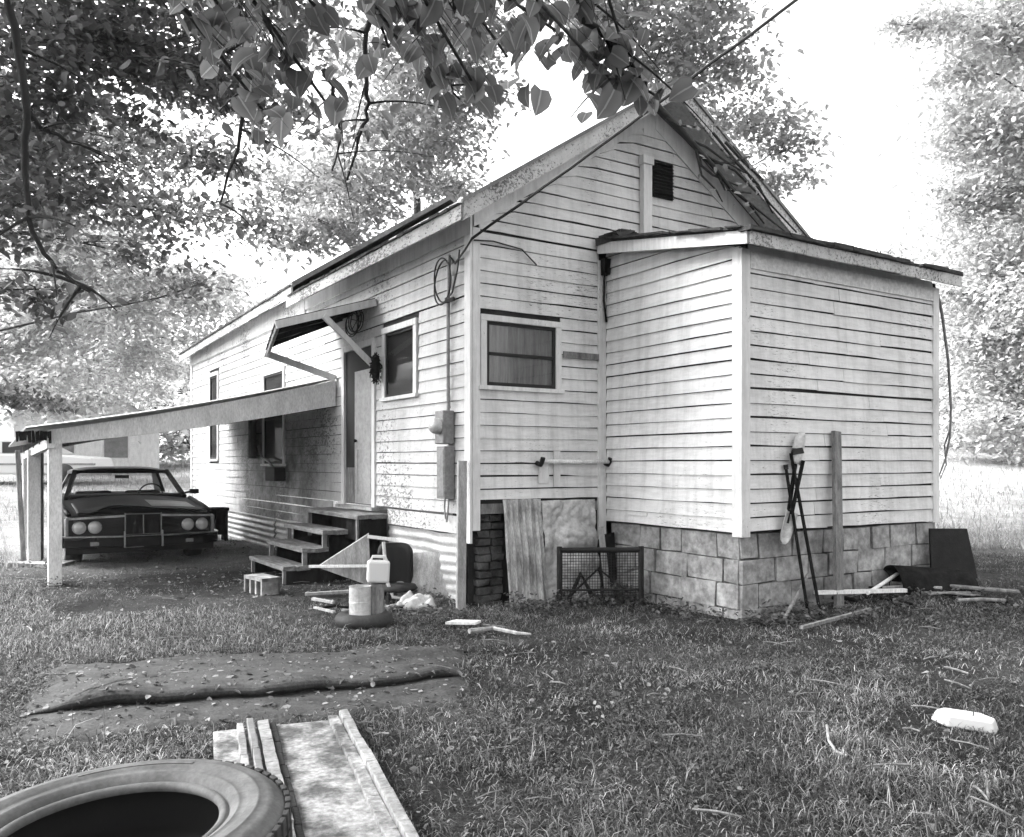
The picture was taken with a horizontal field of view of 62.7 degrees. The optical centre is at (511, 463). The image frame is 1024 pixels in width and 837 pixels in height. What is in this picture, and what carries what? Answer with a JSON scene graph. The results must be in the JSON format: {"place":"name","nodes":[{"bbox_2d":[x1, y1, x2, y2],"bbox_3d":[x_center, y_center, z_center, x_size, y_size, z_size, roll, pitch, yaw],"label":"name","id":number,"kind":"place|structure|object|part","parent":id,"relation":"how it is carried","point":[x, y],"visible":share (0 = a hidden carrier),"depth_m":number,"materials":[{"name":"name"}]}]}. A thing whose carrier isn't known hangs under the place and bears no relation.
{"place":"outdoors","nodes":[
{"label":"outdoors","id":0,"kind":"place"},
{"bbox_2d":[1,0,1019,335],"label":"sky","id":1,"kind":"structure","parent":0,"point":[834,63],"materials":[{"name":"white"}]},
{"bbox_2d":[0,358,1023,836],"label":"ground","id":2,"kind":"structure","parent":0,"point":[174,558],"depth_m":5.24,"materials":[{"name":"plant"}]},
{"bbox_2d":[0,560,74,567],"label":"paving slab","id":3,"kind":"structure","parent":2,"relation":"on","point":[64,562],"depth_m":10.63,"materials":[{"name":"grey concrete"}]},
{"bbox_2d":[0,439,113,483],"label":"parked car","id":4,"kind":"object","parent":2,"relation":"on","point":[70,460],"visible":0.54,"depth_m":25.32,"materials":[{"name":"painted metal"},{"name":"glass"},{"name":"rubber"}]},
{"bbox_3d":[-15.383,-0.470,25.219,2.250,0.330,0.006,0,0,-7],"label":"side window","id":5,"kind":"part","parent":4,"relation":"part of","materials":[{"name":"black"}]},
{"bbox_2d":[3,394,158,467],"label":"house","id":6,"kind":"structure","parent":2,"relation":"on","point":[127,451],"depth_m":31.44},
{"bbox_2d":[62,445,73,454],"bbox_3d":[-16.382,-0.752,30.554,0.800,1.100,0.028,0,0,-29],"label":"window","id":7,"kind":"structure","parent":6,"relation":"in","point":[70,448],"depth_m":30.68,"materials":[{"name":"grey glass"}]},
{"bbox_2d":[104,436,127,457],"bbox_3d":[-14.803,-0.752,31.417,0.800,1.100,0.028,0,0,-29],"label":"window","id":8,"kind":"structure","parent":6,"relation":"in","point":[113,447],"depth_m":31.41,"materials":[{"name":"grey glass"}]},
{"bbox_2d":[47,466,217,561],"bbox_3d":[-6.069,0.699,13.094,2.015,1.292,5.180,0,0,-31],"label":"sedan car","id":9,"kind":"object","parent":2,"relation":"on","point":[108,521],"visible":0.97,"depth_m":11.18,"materials":[{"name":"black metal"}]},
{"bbox_2d":[0,193,277,428],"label":"hedgerow tree","id":10,"kind":"object","parent":2,"relation":"on","point":[214,313],"visible":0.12,"depth_m":27.85,"materials":[{"name":"grey plant"}]},
{"bbox_2d":[0,188,286,412],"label":"hedgerow tree","id":11,"kind":"object","parent":2,"relation":"on","point":[54,373],"visible":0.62,"depth_m":19.46,"materials":[{"name":"grey plant"}]},
{"bbox_2d":[0,759,292,836],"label":"truck tire","id":12,"kind":"object","parent":2,"relation":"on","point":[186,798],"visible":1,"depth_m":2.62,"materials":[{"name":"rubber"}]},
{"bbox_2d":[128,375,189,466],"bbox_3d":[-14.789,-1.907,36.249,6.559,5.692,9.128,0,0,-32],"label":"hedgerow tree","id":13,"kind":"object","parent":2,"relation":"on","point":[173,438],"visible":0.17,"depth_m":34.32,"materials":[{"name":"grey plant"}]},
{"bbox_2d":[9,379,335,585],"bbox_3d":[-4.900,0.176,11.347,3.287,2.395,5.311,0,0,-33],"label":"carport","id":14,"kind":"object","parent":2,"relation":"on","point":[52,439],"visible":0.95,"depth_m":9.37,"materials":[{"name":"white wood"}]},
{"bbox_2d":[0,577,348,659],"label":"dry grass","id":15,"kind":"structure","parent":2,"relation":"on","point":[126,618],"depth_m":6.30,"materials":[{"name":"plant"}]},
{"bbox_2d":[0,0,415,416],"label":"shade tree","id":16,"kind":"object","parent":2,"relation":"on","point":[76,36],"visible":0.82,"depth_m":8.00,"materials":[{"name":"grey plant"}]},
{"bbox_2d":[0,0,126,338],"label":"hanging branch","id":17,"kind":"object","parent":16,"relation":"hanging from","point":[18,50],"visible":1,"depth_m":6.08,"materials":[{"name":"black"}]},
{"bbox_2d":[1,101,131,186],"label":"hanging branch","id":18,"kind":"object","parent":16,"relation":"hanging from","point":[65,142],"visible":0.94,"depth_m":6.36,"materials":[{"name":"black"}]},
{"bbox_2d":[119,0,255,99],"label":"hanging branch","id":19,"kind":"object","parent":16,"relation":"hanging from","point":[223,87],"visible":0.41,"depth_m":4.63,"materials":[{"name":"black"}]},
{"bbox_2d":[203,35,326,248],"bbox_3d":[-1.594,-1.957,5.210,0.913,1.228,0.386,0,0,34],"label":"hanging branch","id":20,"kind":"object","parent":16,"relation":"hanging from","point":[229,131],"visible":0.73,"depth_m":5.25,"materials":[{"name":"black"}]},
{"bbox_2d":[210,507,228,540],"bbox_3d":[-4.704,0.983,13.419,0.300,0.550,0.300,0,0,-33],"label":"side stand","id":21,"kind":"object","parent":2,"relation":"on","point":[220,514],"visible":0.55,"depth_m":13.36,"materials":[{"name":"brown wood"}]},
{"bbox_2d":[0,645,472,754],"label":"old carpet","id":22,"kind":"object","parent":2,"relation":"on","point":[302,684],"visible":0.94,"depth_m":4.43,"materials":[{"name":"carpet"}]},
{"bbox_2d":[244,573,280,595],"bbox_3d":[-2.419,1.187,8.131,0.190,0.190,0.390,0,0,-42],"label":"concrete block","id":23,"kind":"object","parent":2,"relation":"on","point":[263,583],"depth_m":8.03,"materials":[{"name":"grey concrete"}]},
{"bbox_2d":[213,709,418,836],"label":"flattened cabinet","id":24,"kind":"object","parent":2,"relation":"on","point":[329,774],"visible":0.72,"depth_m":3.26,"materials":[{"name":"wood"}]},
{"bbox_2d":[249,507,387,584],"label":"wooden steps","id":25,"kind":"structure","parent":2,"relation":"on","point":[322,535],"depth_m":8.90,"materials":[{"name":"grey wood"}]},
{"bbox_2d":[311,597,334,603],"bbox_3d":[-1.695,1.235,7.543,0.286,0.026,0.032,0,0,38],"label":"plank","id":26,"kind":"object","parent":2,"relation":"on","point":[322,600],"visible":1,"depth_m":7.53,"materials":[{"name":"grey wood"}]},
{"bbox_2d":[313,606,335,612],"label":"scrap stick","id":27,"kind":"object","parent":2,"relation":"on","point":[324,609],"visible":1,"depth_m":6.89,"materials":[{"name":"grey wood"}]},
{"bbox_2d":[305,590,348,595],"bbox_3d":[-1.719,1.219,7.904,0.444,0.027,0.036,0,0,-23],"label":"plank","id":28,"kind":"object","parent":2,"relation":"on","point":[326,592],"visible":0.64,"depth_m":7.88,"materials":[{"name":"grey wood"}]},
{"bbox_2d":[322,604,338,607],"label":"scrap stick","id":29,"kind":"object","parent":2,"relation":"on","point":[331,606],"visible":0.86,"depth_m":7.10,"materials":[{"name":"grey wood"}]},
{"bbox_2d":[320,533,370,584],"bbox_3d":[-1.355,0.782,6.795,0.426,0.430,0.032,0,0,-7],"label":"plywood offcut","id":30,"kind":"object","parent":2,"relation":"on","point":[357,552],"visible":0.73,"depth_m":6.79,"materials":[{"name":"grey wood"}]},
{"bbox_2d":[309,565,366,567],"bbox_3d":[-1.335,0.825,6.724,0.580,0.025,0.020,0,0,0],"label":"thin slat","id":31,"kind":"object","parent":30,"relation":"on","point":[328,566],"visible":0.64,"depth_m":6.71,"materials":[{"name":"white wood"}]},
{"bbox_2d":[367,535,397,541],"bbox_3d":[-1.045,0.607,6.784,0.244,0.055,0.020,0,0,-5],"label":"thin slat","id":32,"kind":"object","parent":30,"relation":"on","point":[382,538],"visible":1,"depth_m":6.78,"materials":[{"name":"white wood"}]},
{"bbox_2d":[335,610,392,629],"bbox_3d":[-1.145,1.207,6.504,0.450,0.107,0.450,0,0,0],"label":"tire","id":33,"kind":"object","parent":2,"relation":"on","point":[367,622],"visible":0.82,"depth_m":6.33,"materials":[{"name":"rubber"}]},
{"bbox_2d":[349,584,371,614],"bbox_3d":[-1.175,1.065,6.504,0.176,0.225,0.176,0,0,0],"label":"metal can","id":34,"kind":"object","parent":33,"relation":"on","point":[360,601],"visible":0.82,"depth_m":6.43,"materials":[{"name":"silver metal"}]},
{"bbox_2d":[371,583,383,614],"bbox_3d":[-1.045,1.067,6.544,0.090,0.260,0.080,0,0,0],"label":"wood block","id":35,"kind":"object","parent":33,"relation":"on","point":[377,598],"depth_m":6.50,"materials":[{"name":"wood"}]},
{"bbox_2d":[366,555,389,582],"bbox_3d":[-1.040,0.822,6.535,0.170,0.212,0.110,3,-1,-14],"label":"white jug","id":36,"kind":"object","parent":35,"relation":"on","point":[378,571],"visible":1,"depth_m":6.49,"materials":[{"name":"grey plastic"}]},
{"bbox_2d":[218,0,532,283],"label":"maple tree","id":37,"kind":"object","parent":2,"relation":"on","point":[414,138],"visible":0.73,"depth_m":14.85,"materials":[{"name":"grey plant"}]},
{"bbox_2d":[382,542,400,599],"bbox_3d":[-1.018,0.973,7.507,0.299,0.537,0.046,0,0,4],"label":"bent pipe","id":38,"kind":"object","parent":2,"relation":"on","point":[388,583],"visible":0.43,"depth_m":7.51,"materials":[{"name":"grey metal"}]},
{"bbox_2d":[377,542,417,603],"bbox_3d":[-1.048,1.008,7.651,0.380,0.543,0.380,0,0,-21],"label":"broken chair","id":39,"kind":"object","parent":2,"relation":"on","point":[399,555],"visible":0.69,"depth_m":7.75,"materials":[{"name":"black"}]},
{"bbox_2d":[161,0,664,145],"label":"redbud tree","id":40,"kind":"object","parent":2,"relation":"on","point":[215,26],"visible":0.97,"depth_m":3.35,"materials":[{"name":"grey plant"}]},
{"bbox_2d":[274,68,439,214],"bbox_3d":[-0.848,-1.719,4.604,0.903,0.708,0.444,0,0,-12],"label":"hanging branch","id":41,"kind":"object","parent":40,"relation":"hanging from","point":[337,136],"visible":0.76,"depth_m":4.64,"materials":[{"name":"black"}]},
{"bbox_2d":[299,0,442,179],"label":"hanging branch","id":42,"kind":"object","parent":40,"relation":"hanging from","point":[393,107],"visible":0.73,"depth_m":4.75,"materials":[{"name":"black"}]},
{"bbox_2d":[366,0,551,119],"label":"hanging branch","id":43,"kind":"object","parent":40,"relation":"hanging from","point":[541,100],"visible":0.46,"depth_m":3.77,"materials":[{"name":"black"}]},
{"bbox_2d":[548,0,715,136],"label":"hanging branch","id":44,"kind":"object","parent":40,"relation":"hanging from","point":[609,100],"visible":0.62,"depth_m":3.46,"materials":[{"name":"black"}]},
{"bbox_2d":[396,591,436,610],"bbox_3d":[-0.825,1.199,7.312,0.346,0.179,0.266,0,0,0],"label":"crumpled cloth","id":45,"kind":"object","parent":2,"relation":"on","point":[415,601],"visible":0.9,"depth_m":7.22,"materials":[{"name":"fabric"}]},
{"bbox_2d":[397,552,447,600],"bbox_3d":[-0.824,1.056,7.755,0.568,0.462,0.176,0,0,8],"label":"bent sheet","id":46,"kind":"object","parent":2,"relation":"on","point":[426,568],"visible":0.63,"depth_m":7.75,"materials":[{"name":"grey metal"}]},
{"bbox_2d":[456,460,466,610],"bbox_3d":[-0.433,0.641,7.203,0.091,1.327,0.190,0,0,0],"label":"board","id":47,"kind":"object","parent":2,"relation":"on","point":[461,529],"visible":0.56,"depth_m":7.19,"materials":[{"name":"grey wood"}]},
{"bbox_2d":[445,619,480,624],"bbox_3d":[-0.373,1.223,6.461,0.263,0.020,0.107,0,0,5],"label":"pale scrap","id":48,"kind":"object","parent":2,"relation":"on","point":[463,622],"visible":1,"depth_m":6.42,"materials":[{"name":"white"}]},
{"bbox_2d":[0,564,1020,836],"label":"leaf litter","id":49,"kind":"object","parent":2,"relation":"on","point":[232,726],"visible":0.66,"depth_m":4.68,"materials":[{"name":"plant"}]},
{"bbox_2d":[0,568,1021,818],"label":"fallen twigs","id":50,"kind":"object","parent":2,"relation":"on","point":[568,684],"depth_m":4.63,"materials":[{"name":"wood"}]},
{"bbox_2d":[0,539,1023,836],"bbox_3d":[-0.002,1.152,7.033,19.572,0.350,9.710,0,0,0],"label":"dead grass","id":51,"kind":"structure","parent":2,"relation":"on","point":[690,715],"depth_m":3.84,"materials":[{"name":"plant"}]},
{"bbox_2d":[0,555,1023,836],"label":"lawn weeds","id":52,"kind":"object","parent":2,"relation":"on","point":[548,735],"visible":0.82,"depth_m":4.23,"materials":[{"name":"plant"}]},
{"bbox_2d":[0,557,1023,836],"bbox_3d":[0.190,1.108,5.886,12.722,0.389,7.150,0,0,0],"label":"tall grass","id":53,"kind":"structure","parent":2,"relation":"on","point":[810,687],"depth_m":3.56,"materials":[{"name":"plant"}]},
{"bbox_2d":[0,566,1023,836],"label":"chaff","id":54,"kind":"object","parent":2,"relation":"on","point":[538,714],"visible":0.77,"depth_m":4.21,"materials":[{"name":"plant"}]},
{"bbox_2d":[1,539,1023,632],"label":"weeds","id":55,"kind":"object","parent":2,"relation":"on","point":[779,616],"visible":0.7,"depth_m":6.98,"materials":[{"name":"plant"}]},
{"bbox_2d":[26,292,1022,394],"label":"distant woods","id":56,"kind":"object","parent":2,"relation":"on","point":[182,385],"visible":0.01,"depth_m":84.37,"materials":[{"name":"grey plant"}]},
{"bbox_2d":[503,499,547,607],"bbox_3d":[0.121,0.819,7.439,0.403,1.000,0.055,0,-7,-33],"label":"corrugated sheet","id":57,"kind":"object","parent":2,"relation":"on","point":[525,556],"visible":0.86,"depth_m":7.45,"materials":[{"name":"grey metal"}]},
{"bbox_2d":[541,499,599,601],"bbox_3d":[0.554,0.827,7.709,0.602,0.982,0.066,0,-6,-33],"label":"crumpled sheet","id":58,"kind":"object","parent":2,"relation":"on","point":[568,523],"visible":0.67,"depth_m":7.71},
{"bbox_2d":[179,77,963,620],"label":"clapboard house","id":59,"kind":"structure","parent":2,"relation":"on","point":[683,345],"depth_m":7.67,"materials":[{"name":"white wood"}]},
{"bbox_2d":[207,371,219,460],"bbox_3d":[-5.377,-0.834,15.140,0.054,1.598,0.740,0,0,-33],"label":"window","id":60,"kind":"structure","parent":59,"relation":"in","point":[213,377],"depth_m":15.18,"materials":[{"name":"white wood"}]},
{"bbox_2d":[248,419,256,458],"bbox_3d":[-3.925,-0.380,12.744,0.040,0.620,0.440,0,0,-4],"label":"window shutter","id":61,"kind":"object","parent":59,"relation":"attached to","point":[251,438],"depth_m":12.67,"materials":[{"name":"black wood"}]},
{"bbox_2d":[257,445,284,480],"bbox_3d":[-3.505,-0.008,12.058,0.150,0.516,1.131,0,0,-33],"label":"wall box","id":62,"kind":"object","parent":59,"relation":"attached to","point":[272,473],"visible":1,"depth_m":11.62,"materials":[{"name":"metal"}]},
{"bbox_2d":[260,366,285,465],"bbox_3d":[-3.443,-0.654,12.103,0.054,1.398,1.100,0,0,-33],"label":"window","id":63,"kind":"structure","parent":59,"relation":"in","point":[273,428],"depth_m":12.13,"materials":[{"name":"black"}]},
{"bbox_2d":[345,311,363,336],"bbox_3d":[-1.765,-1.573,9.402,0.044,0.321,0.468,0,0,-33],"label":"wire coil","id":64,"kind":"object","parent":59,"relation":"hanging from","point":[357,320],"visible":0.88,"depth_m":9.38,"materials":[{"name":"metal"}]},
{"bbox_2d":[346,346,370,504],"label":"doorway","id":65,"kind":"structure","parent":59,"relation":"in","point":[354,363],"depth_m":9.63,"materials":[{"name":"black"}]},
{"bbox_2d":[346,369,370,503],"bbox_3d":[-1.733,-0.290,9.402,0.054,1.480,0.790,0,0,-33],"label":"door","id":66,"kind":"structure","parent":59,"relation":"in","point":[358,478],"depth_m":9.34,"materials":[{"name":"wood"}]},
{"bbox_2d":[369,352,382,384],"bbox_3d":[-1.427,-0.991,8.809,0.152,0.344,0.169,0,0,0],"label":"hanging bundle","id":67,"kind":"object","parent":59,"relation":"hanging from","point":[376,366],"visible":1,"depth_m":8.78,"materials":[{"name":"black plant"}]},
{"bbox_2d":[379,317,418,401],"bbox_3d":[-1.147,-1.029,8.504,0.054,0.768,0.860,0,0,-33],"label":"window","id":68,"kind":"structure","parent":59,"relation":"in","point":[400,341],"depth_m":8.50,"materials":[{"name":"white"}]},
{"bbox_2d":[434,250,459,305],"bbox_3d":[-0.592,-1.651,7.562,0.067,0.441,0.491,0,0,-33],"label":"cable coil","id":69,"kind":"object","parent":59,"relation":"hanging from","point":[451,299],"visible":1,"depth_m":7.53,"materials":[{"name":"black rubber"}]},
{"bbox_2d":[479,314,564,393],"bbox_3d":[0.092,-0.974,7.563,0.905,0.659,0.054,0,0,-33],"label":"window","id":70,"kind":"structure","parent":59,"relation":"in","point":[517,354],"depth_m":7.57,"materials":[{"name":"black"}]},
{"bbox_2d":[535,457,611,466],"bbox_3d":[0.586,-0.011,7.826,0.824,0.093,0.125,0,0,-33],"label":"wall pipe","id":71,"kind":"object","parent":59,"relation":"attached to","point":[607,462],"visible":1,"depth_m":7.76,"materials":[{"name":"metal"}]},
{"bbox_2d":[449,0,797,264],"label":"power cable","id":72,"kind":"object","parent":59,"relation":"attached to","point":[766,22],"visible":0.96,"depth_m":6.69,"materials":[{"name":"black plastic"}]},
{"bbox_2d":[657,104,796,232],"bbox_3d":[2.154,-2.990,8.337,2.203,1.114,0.256,0,0,-31],"label":"climbing vine","id":73,"kind":"object","parent":59,"relation":"attached to","point":[665,115],"visible":0.96,"depth_m":8.35,"materials":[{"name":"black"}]},
{"bbox_2d":[780,460,804,544],"bbox_3d":[2.294,0.318,6.875,0.143,0.707,0.068,20,-10,-31],"label":"shovel","id":74,"kind":"object","parent":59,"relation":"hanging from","point":[787,530],"visible":1,"depth_m":6.86,"materials":[{"name":"grey wood"}]},
{"bbox_2d":[787,432,804,522],"bbox_3d":[2.328,0.119,6.907,0.143,0.764,0.068,14,-8,-32],"label":"shovel","id":75,"kind":"object","parent":59,"relation":"hanging from","point":[799,441],"visible":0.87,"depth_m":6.91,"materials":[{"name":"grey wood"}]},
{"bbox_2d":[935,287,951,478],"bbox_3d":[4.213,-0.787,8.220,0.187,1.883,0.026,0,0,0],"label":"hanging cable","id":76,"kind":"object","parent":59,"relation":"hanging from","point":[948,371],"visible":0.79,"depth_m":8.21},
{"bbox_2d":[557,546,643,606],"bbox_3d":[0.771,0.990,7.409,0.766,0.520,0.148,0,0,-3],"label":"iron frame","id":77,"kind":"object","parent":2,"relation":"on","point":[639,550],"visible":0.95,"depth_m":7.36,"materials":[{"name":"black metal"}]},
{"bbox_2d":[598,527,609,597],"bbox_3d":[0.854,0.924,7.751,0.122,0.672,0.061,0,0,37],"label":"board","id":78,"kind":"object","parent":2,"relation":"on","point":[602,543],"visible":0.56,"depth_m":7.75,"materials":[{"name":"grey wood"}]},
{"bbox_2d":[605,532,617,593],"bbox_3d":[0.933,0.972,7.939,0.131,0.633,0.042,0,-7,-33],"label":"plank","id":79,"kind":"object","parent":2,"relation":"on","point":[609,539],"visible":0.36,"depth_m":7.94,"materials":[{"name":"grey wood"}]},
{"bbox_2d":[544,0,843,201],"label":"maple tree","id":80,"kind":"object","parent":2,"relation":"on","point":[684,36],"visible":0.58,"depth_m":14.25,"materials":[{"name":"grey plant"}]},
{"bbox_2d":[781,574,808,620],"bbox_3d":[2.279,1.075,6.743,0.027,0.311,0.655,0,0,36],"label":"stick","id":81,"kind":"object","parent":2,"relation":"on","point":[792,603],"visible":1,"depth_m":6.71,"materials":[{"name":"grey wood"}]},
{"bbox_2d":[783,464,808,612],"bbox_3d":[2.323,0.639,6.848,0.040,1.265,0.040,-6,-3,-33],"label":"pole","id":82,"kind":"object","parent":2,"relation":"on","point":[785,468],"visible":0.83,"depth_m":6.84,"materials":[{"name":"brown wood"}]},
{"bbox_2d":[789,447,821,615],"bbox_3d":[2.405,0.566,6.821,0.140,1.400,0.099,-8,-3,-33],"label":"hoe","id":83,"kind":"object","parent":2,"relation":"on","point":[795,451],"visible":0.88,"depth_m":6.84,"materials":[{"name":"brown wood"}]},
{"bbox_2d":[799,608,871,628],"bbox_3d":[2.490,1.184,6.426,1.003,0.044,0.030,0,0,-39],"label":"plank","id":84,"kind":"object","parent":2,"relation":"on","point":[823,621],"visible":1,"depth_m":6.36,"materials":[{"name":"grey wood"}]},
{"bbox_2d":[826,724,847,756],"bbox_3d":[1.384,1.196,3.638,0.048,0.016,0.390,0,0,9],"label":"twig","id":85,"kind":"object","parent":2,"relation":"on","point":[831,744],"visible":0.98,"depth_m":3.57,"materials":[{"name":"white wood"}]},
{"bbox_2d":[831,431,843,607],"bbox_3d":[2.766,0.494,7.136,0.088,1.544,0.263,0,0,14],"label":"board","id":86,"kind":"object","parent":2,"relation":"on","point":[837,519],"visible":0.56,"depth_m":7.12,"materials":[{"name":"grey wood"}]},
{"bbox_2d":[831,596,858,602],"bbox_3d":[2.835,1.154,7.149,0.030,0.040,0.233,0,0,-44],"label":"scrap stick","id":87,"kind":"object","parent":2,"relation":"on","point":[850,599],"visible":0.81,"depth_m":7.11,"materials":[{"name":"grey wood"}]},
{"bbox_2d":[814,588,906,594],"bbox_3d":[2.965,1.089,7.133,0.922,0.054,0.044,0,0,-17],"label":"pole","id":88,"kind":"object","parent":2,"relation":"on","point":[864,591],"visible":0.79,"depth_m":7.12,"materials":[{"name":"white wood"}]},
{"bbox_2d":[866,572,898,594],"bbox_3d":[3.240,1.051,7.344,0.654,0.133,0.032,0,0,-45],"label":"stick","id":89,"kind":"object","parent":88,"relation":"on","point":[887,580],"visible":0.98,"depth_m":7.35,"materials":[{"name":"grey wood"}]},
{"bbox_2d":[880,598,912,604],"bbox_3d":[3.244,1.163,7.092,0.019,0.030,0.307,0,0,-28],"label":"scrap stick","id":90,"kind":"object","parent":2,"relation":"on","point":[909,603],"visible":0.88,"depth_m":7.09,"materials":[{"name":"grey wood"}]},
{"bbox_2d":[882,585,941,588],"bbox_3d":[3.520,1.096,7.397,0.480,0.045,0.027,0,0,16],"label":"scrap stick","id":91,"kind":"object","parent":2,"relation":"on","point":[901,586],"visible":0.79,"depth_m":7.42,"materials":[{"name":"grey wood"}]},
{"bbox_2d":[883,565,979,595],"bbox_3d":[3.739,1.038,7.535,0.710,0.249,0.446,0,0,0],"label":"curled sheet","id":92,"kind":"object","parent":2,"relation":"on","point":[927,578],"visible":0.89,"depth_m":7.39,"materials":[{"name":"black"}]},
{"bbox_2d":[852,229,1023,453],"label":"hedgerow tree","id":93,"kind":"object","parent":2,"relation":"on","point":[876,248],"visible":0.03,"depth_m":29.84,"materials":[{"name":"grey plant"}]},
{"bbox_2d":[856,0,1023,466],"bbox_3d":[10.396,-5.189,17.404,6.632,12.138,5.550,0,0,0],"label":"hedgerow tree","id":94,"kind":"object","parent":2,"relation":"on","point":[998,310],"visible":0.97,"depth_m":17.19,"materials":[{"name":"grey plant"}]},
{"bbox_2d":[921,591,979,595],"bbox_3d":[3.715,1.107,7.123,0.442,0.031,0.020,0,0,26],"label":"scrap stick","id":95,"kind":"object","parent":2,"relation":"on","point":[957,593],"visible":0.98,"depth_m":7.10,"materials":[{"name":"grey wood"}]},
{"bbox_2d":[931,591,970,594],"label":"scrap stick","id":96,"kind":"object","parent":2,"relation":"on","point":[940,593],"visible":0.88,"depth_m":7.14,"materials":[{"name":"grey wood"}]},
{"bbox_2d":[928,528,977,578],"bbox_3d":[4.150,0.879,7.914,0.440,0.520,0.110,0,0,0],"label":"black sheet","id":97,"kind":"object","parent":2,"relation":"on","point":[949,548],"visible":0.64,"depth_m":7.91,"materials":[{"name":"metal"}]},
{"bbox_2d":[891,581,1018,593],"bbox_3d":[3.857,1.084,7.351,0.995,0.045,0.034,0,0,33],"label":"pole","id":98,"kind":"object","parent":2,"relation":"on","point":[1001,590],"visible":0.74,"depth_m":7.22,"materials":[{"name":"grey wood"}]},
{"bbox_2d":[931,708,997,733],"bbox_3d":[2.134,1.208,3.959,0.280,0.055,0.121,4,8,24],"label":"foam tray","id":99,"kind":"object","parent":2,"relation":"on","point":[956,717],"visible":0.94,"depth_m":3.93,"materials":[{"name":"white plastic"}]},
{"bbox_2d":[933,589,1007,604],"bbox_3d":[3.855,1.129,7.084,0.037,0.056,0.600,0,0,-36],"label":"stick","id":100,"kind":"object","parent":2,"relation":"on","point":[977,596],"visible":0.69,"depth_m":7.05,"materials":[{"name":"grey wood"}]},
{"bbox_2d":[957,597,1005,601],"bbox_3d":[3.820,1.115,6.838,0.360,0.043,0.029,0,0,9],"label":"scrap stick","id":101,"kind":"object","parent":2,"relation":"on","point":[979,599],"visible":1,"depth_m":6.83,"materials":[{"name":"grey wood"}]},
{"bbox_2d":[0,437,1023,568],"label":"meadow grass","id":102,"kind":"structure","parent":0,"point":[995,540],"depth_m":16.50,"materials":[{"name":"plant"}]}
]}

